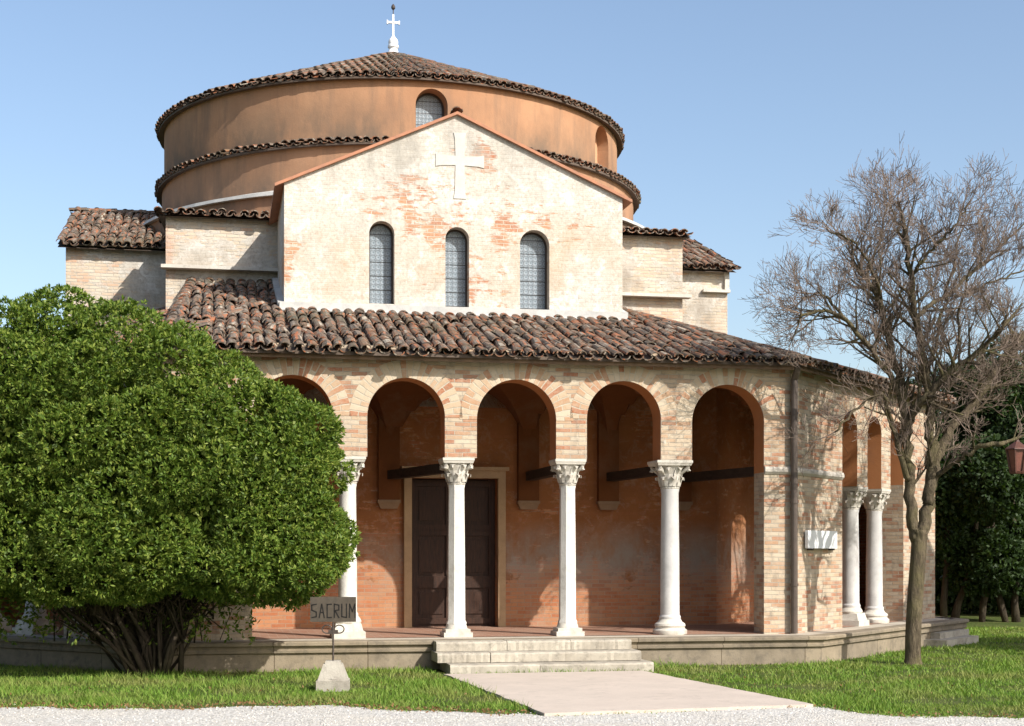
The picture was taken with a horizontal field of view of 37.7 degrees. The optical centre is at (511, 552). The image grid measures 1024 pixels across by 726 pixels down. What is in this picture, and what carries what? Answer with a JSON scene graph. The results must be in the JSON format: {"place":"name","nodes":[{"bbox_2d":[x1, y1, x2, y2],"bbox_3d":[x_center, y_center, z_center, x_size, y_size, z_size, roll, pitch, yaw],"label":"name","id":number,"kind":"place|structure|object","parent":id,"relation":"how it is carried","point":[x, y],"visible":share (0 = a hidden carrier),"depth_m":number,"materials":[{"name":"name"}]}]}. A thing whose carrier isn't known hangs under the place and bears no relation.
{"place":"outdoors","nodes":[
{"label":"outdoors","id":0,"kind":"place"},
{"bbox_2d":[0,704,1023,725],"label":"gravel path","id":1,"kind":"structure","parent":0,"point":[47,719],"depth_m":15.41,"materials":[{"name":"grey gravel"}]},
{"bbox_2d":[0,608,1023,719],"bbox_3d":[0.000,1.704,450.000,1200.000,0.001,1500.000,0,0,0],"label":"ground","id":2,"kind":"structure","parent":0,"point":[993,620],"depth_m":19.29,"materials":[{"name":"green plant"}]},
{"bbox_2d":[0,283,362,676],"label":"evergreen tree","id":3,"kind":"object","parent":2,"relation":"on","point":[110,483],"visible":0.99,"depth_m":19.60,"materials":[{"name":"green plant"}]},
{"bbox_2d":[310,597,355,691],"bbox_3d":[-2.220,1.127,18.620,0.565,1.165,0.400,0,0,-4],"label":"sacred place sign","id":4,"kind":"object","parent":2,"relation":"on","point":[333,673],"visible":1,"depth_m":18.59,"materials":[{"name":"stone"}]},
{"bbox_2d":[0,4,968,672],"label":"church","id":5,"kind":"structure","parent":2,"relation":"on","point":[484,316],"depth_m":25.77,"materials":[{"name":"brick"}]},
{"bbox_2d":[369,224,392,303],"bbox_3d":[-2.252,-4.931,25.675,0.426,1.403,0.050,0,0,-11],"label":"window","id":6,"kind":"structure","parent":5,"relation":"in","point":[380,235],"depth_m":25.68,"materials":[{"name":"glass"}]},
{"bbox_2d":[416,93,443,126],"bbox_3d":[-1.702,-8.889,30.781,0.619,1.078,0.059,0,0,-13],"label":"window","id":7,"kind":"structure","parent":5,"relation":"in","point":[429,107],"depth_m":30.79,"materials":[{"name":"glass"}]},
{"bbox_2d":[412,479,494,626],"bbox_3d":[-1.034,-0.003,25.926,1.590,2.555,0.100,0,0,-11],"label":"double door","id":8,"kind":"structure","parent":5,"relation":"in","point":[429,496],"depth_m":25.87,"materials":[{"name":"brown wood"}]},
{"bbox_2d":[445,230,466,306],"bbox_3d":[-0.981,-4.871,25.922,0.406,1.423,0.050,0,0,-11],"label":"window","id":9,"kind":"structure","parent":5,"relation":"in","point":[455,240],"depth_m":25.93,"materials":[{"name":"glass"}]},
{"bbox_2d":[520,233,546,309],"bbox_3d":[0.350,-4.859,26.180,0.516,1.458,0.050,0,0,-11],"label":"window","id":10,"kind":"structure","parent":5,"relation":"in","point":[533,247],"depth_m":26.20,"materials":[{"name":"glass"}]},
{"bbox_2d":[595,136,596,162],"bbox_3d":[1.777,-9.035,33.577,0.016,0.966,0.794,0,0,24],"label":"blind window","id":11,"kind":"structure","parent":5,"relation":"in","point":[595,136],"depth_m":33.83,"materials":[{"name":"paint"}]},
{"bbox_2d":[805,530,836,549],"bbox_3d":[5.066,-0.205,24.600,0.170,0.320,1.240,0,0,34],"label":"wall plaque","id":12,"kind":"object","parent":5,"relation":"attached to","point":[819,539],"depth_m":24.38,"materials":[{"name":"stone"}]},
{"bbox_2d":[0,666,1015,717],"bbox_3d":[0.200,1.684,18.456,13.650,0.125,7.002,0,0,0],"label":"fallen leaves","id":13,"kind":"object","parent":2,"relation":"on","point":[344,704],"visible":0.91,"depth_m":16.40,"materials":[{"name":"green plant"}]},
{"bbox_2d":[431,638,653,673],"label":"stone steps","id":14,"kind":"structure","parent":2,"relation":"on","point":[489,656],"depth_m":21.58,"materials":[{"name":"beige stone"}]},
{"bbox_2d":[740,131,1023,664],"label":"bare tree","id":15,"kind":"object","parent":2,"relation":"on","point":[935,451],"visible":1,"depth_m":22.73,"materials":[{"name":"brown plant"}]},
{"bbox_2d":[905,360,970,572],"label":"leafy tree","id":16,"kind":"object","parent":2,"relation":"on","point":[911,382],"visible":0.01,"depth_m":45.38,"materials":[{"name":"green plant"}]},
{"bbox_2d":[923,629,978,647],"bbox_3d":[8.108,1.575,27.797,0.560,0.250,2.082,0,0,34],"label":"stone step","id":17,"kind":"object","parent":2,"relation":"on","point":[953,637],"visible":0.75,"depth_m":27.38,"materials":[{"name":"grey stone"}]},
{"bbox_2d":[935,356,1023,621],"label":"leafy tree","id":18,"kind":"object","parent":2,"relation":"on","point":[985,554],"visible":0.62,"depth_m":35.96,"materials":[{"name":"green plant"}]},
{"bbox_2d":[935,566,1023,614],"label":"hedge","id":19,"kind":"object","parent":2,"relation":"on","point":[972,605],"visible":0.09,"depth_m":41.32,"materials":[{"name":"green plant"}]},
{"bbox_2d":[946,330,1023,521],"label":"leafy tree","id":20,"kind":"object","parent":2,"relation":"on","point":[990,345],"depth_m":41.09,"materials":[{"name":"green plant"}]},
{"bbox_2d":[1005,434,1023,473],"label":"street lantern","id":21,"kind":"object","parent":2,"relation":"on","point":[1015,454],"visible":0.88,"depth_m":24.90,"materials":[{"name":"metal"}]},
{"bbox_2d":[0,0,1023,412],"label":"sky","id":22,"kind":"structure","parent":0,"point":[729,112],"materials":[{"name":"blue"}]},
{"bbox_2d":[444,671,812,715],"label":"paved path","id":23,"kind":"structure","parent":0,"point":[573,693],"depth_m":17.83,"materials":[{"name":"beige stone"}]}
]}

